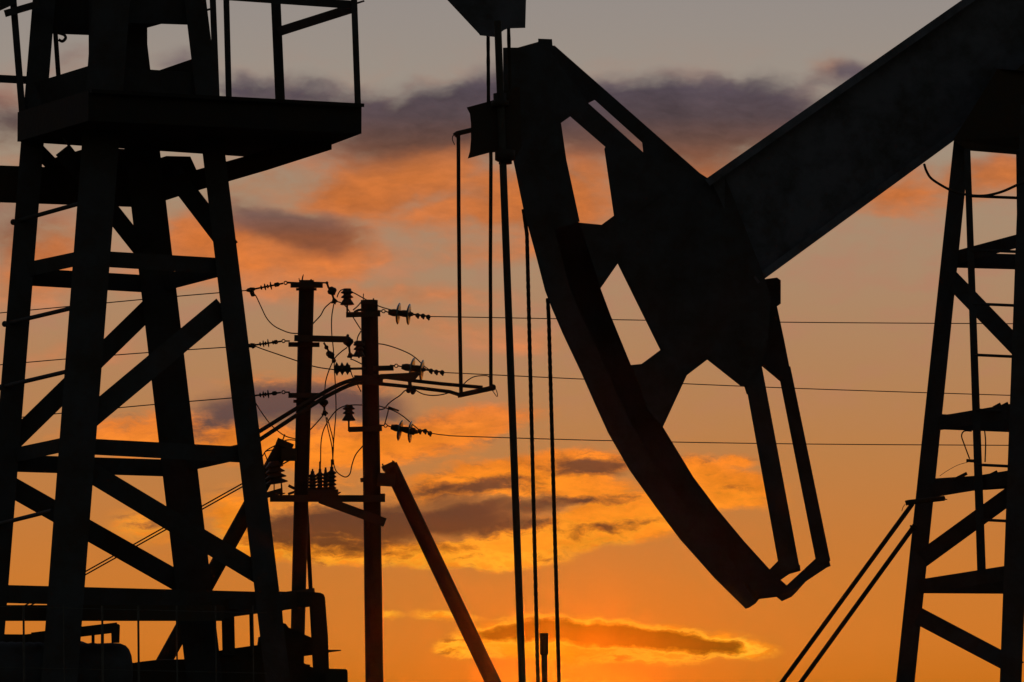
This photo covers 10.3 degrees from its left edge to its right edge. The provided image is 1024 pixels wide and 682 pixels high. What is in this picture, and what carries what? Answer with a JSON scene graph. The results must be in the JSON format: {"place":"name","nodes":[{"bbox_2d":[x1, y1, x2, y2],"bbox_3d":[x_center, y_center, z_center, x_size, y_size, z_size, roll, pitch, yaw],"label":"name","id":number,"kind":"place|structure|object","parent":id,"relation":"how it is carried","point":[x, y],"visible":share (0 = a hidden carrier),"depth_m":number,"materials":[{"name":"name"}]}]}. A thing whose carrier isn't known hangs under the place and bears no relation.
{"place":"outdoors","nodes":[
{"label":"outdoors","id":0,"kind":"place"},
{"bbox_2d":[0,0,1023,681],"label":"sky","id":1,"kind":"structure","parent":0,"point":[373,214],"materials":[{"name":"orange"}]},
{"bbox_3d":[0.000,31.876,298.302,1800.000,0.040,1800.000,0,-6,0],"label":"ground","id":2,"kind":"structure","parent":0,"visible":0},
{"bbox_2d":[0,605,266,681],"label":"railing","id":3,"kind":"object","parent":2,"relation":"on","point":[102,639],"visible":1,"depth_m":24.80,"materials":[{"name":"metal"}]},
{"bbox_2d":[4,614,313,681],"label":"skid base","id":4,"kind":"object","parent":2,"relation":"on","point":[240,659],"visible":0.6,"depth_m":26.99,"materials":[{"name":"metal"}]},
{"bbox_2d":[0,0,525,681],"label":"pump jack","id":5,"kind":"object","parent":2,"relation":"on","point":[108,100],"visible":1,"depth_m":26.46,"materials":[{"name":"paint"}]},
{"bbox_2d":[0,622,132,681],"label":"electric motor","id":6,"kind":"object","parent":5,"relation":"on","point":[117,656],"visible":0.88,"depth_m":25.93,"materials":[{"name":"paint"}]},
{"bbox_2d":[491,20,525,681],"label":"polished rod","id":7,"kind":"object","parent":5,"relation":"hanging from","point":[500,102],"visible":1,"depth_m":28.27,"materials":[{"name":"metal"}]},
{"bbox_2d":[156,274,386,667],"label":"utility pole","id":8,"kind":"object","parent":2,"relation":"on","point":[305,491],"visible":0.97,"depth_m":70.09,"materials":[{"name":"metal"}]},
{"bbox_2d":[0,347,225,364],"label":"power line","id":9,"kind":"object","parent":8,"relation":"attached to","point":[124,354],"visible":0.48,"depth_m":72.83,"materials":[{"name":"metal"}]},
{"bbox_2d":[0,290,245,312],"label":"power line","id":10,"kind":"object","parent":8,"relation":"attached to","point":[124,301],"visible":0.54,"depth_m":72.96,"materials":[{"name":"metal"}]},
{"bbox_2d":[22,397,231,417],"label":"power line","id":11,"kind":"object","parent":8,"relation":"attached to","point":[153,404],"visible":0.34,"depth_m":71.27,"materials":[{"name":"metal"}]},
{"bbox_2d":[25,483,241,604],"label":"guy wire","id":12,"kind":"object","parent":8,"relation":"attached to","point":[163,528],"visible":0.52,"depth_m":71.05,"materials":[{"name":"metal"}]},
{"bbox_2d":[31,461,288,604],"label":"guy wire","id":13,"kind":"object","parent":8,"relation":"attached to","point":[165,529],"visible":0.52,"depth_m":71.03,"materials":[{"name":"metal"}]},
{"bbox_2d":[279,591,340,681],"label":"pipe","id":14,"kind":"object","parent":2,"relation":"on","point":[315,601],"visible":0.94,"depth_m":26.85,"materials":[{"name":"metal"}]},
{"bbox_2d":[325,668,347,681],"bbox_3d":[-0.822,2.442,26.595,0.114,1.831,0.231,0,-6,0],"label":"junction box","id":15,"kind":"object","parent":2,"relation":"on","point":[336,675],"visible":1,"depth_m":26.58,"materials":[{"name":"metal"}]},
{"bbox_2d":[320,288,500,681],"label":"utility pole","id":16,"kind":"object","parent":2,"relation":"on","point":[373,479],"visible":1,"depth_m":70.08,"materials":[{"name":"metal"}]},
{"bbox_2d":[259,128,497,440],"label":"pipe frame","id":17,"kind":"object","parent":16,"relation":"attached to","point":[377,379],"visible":0.93,"depth_m":70.00,"materials":[{"name":"metal"}]},
{"bbox_2d":[432,433,1007,445],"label":"power line","id":18,"kind":"object","parent":16,"relation":"attached to","point":[709,442],"visible":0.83,"depth_m":72.95,"materials":[{"name":"metal"}]},
{"bbox_2d":[431,316,1012,323],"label":"power line","id":19,"kind":"object","parent":16,"relation":"attached to","point":[781,322],"visible":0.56,"depth_m":73.97,"materials":[{"name":"metal"}]},
{"bbox_2d":[444,372,1009,395],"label":"power line","id":20,"kind":"object","parent":16,"relation":"attached to","point":[743,386],"visible":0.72,"depth_m":73.58,"materials":[{"name":"metal"}]},
{"bbox_2d":[540,633,547,681],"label":"polished rod","id":21,"kind":"object","parent":2,"relation":"on","point":[544,647],"visible":1,"depth_m":33.17,"materials":[{"name":"metal"}]},
{"bbox_2d":[503,0,1023,681],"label":"pump jack","id":22,"kind":"object","parent":2,"relation":"on","point":[689,250],"visible":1,"depth_m":33.33,"materials":[{"name":"paint"}]},
{"bbox_2d":[799,523,916,681],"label":"stay pipe","id":23,"kind":"object","parent":2,"relation":"on","point":[913,526],"visible":1,"depth_m":33.60,"materials":[{"name":"metal"}]},
{"bbox_2d":[780,496,946,681],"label":"stay pipe","id":24,"kind":"object","parent":2,"relation":"on","point":[910,503],"visible":1,"depth_m":33.57,"materials":[{"name":"metal"}]}
]}

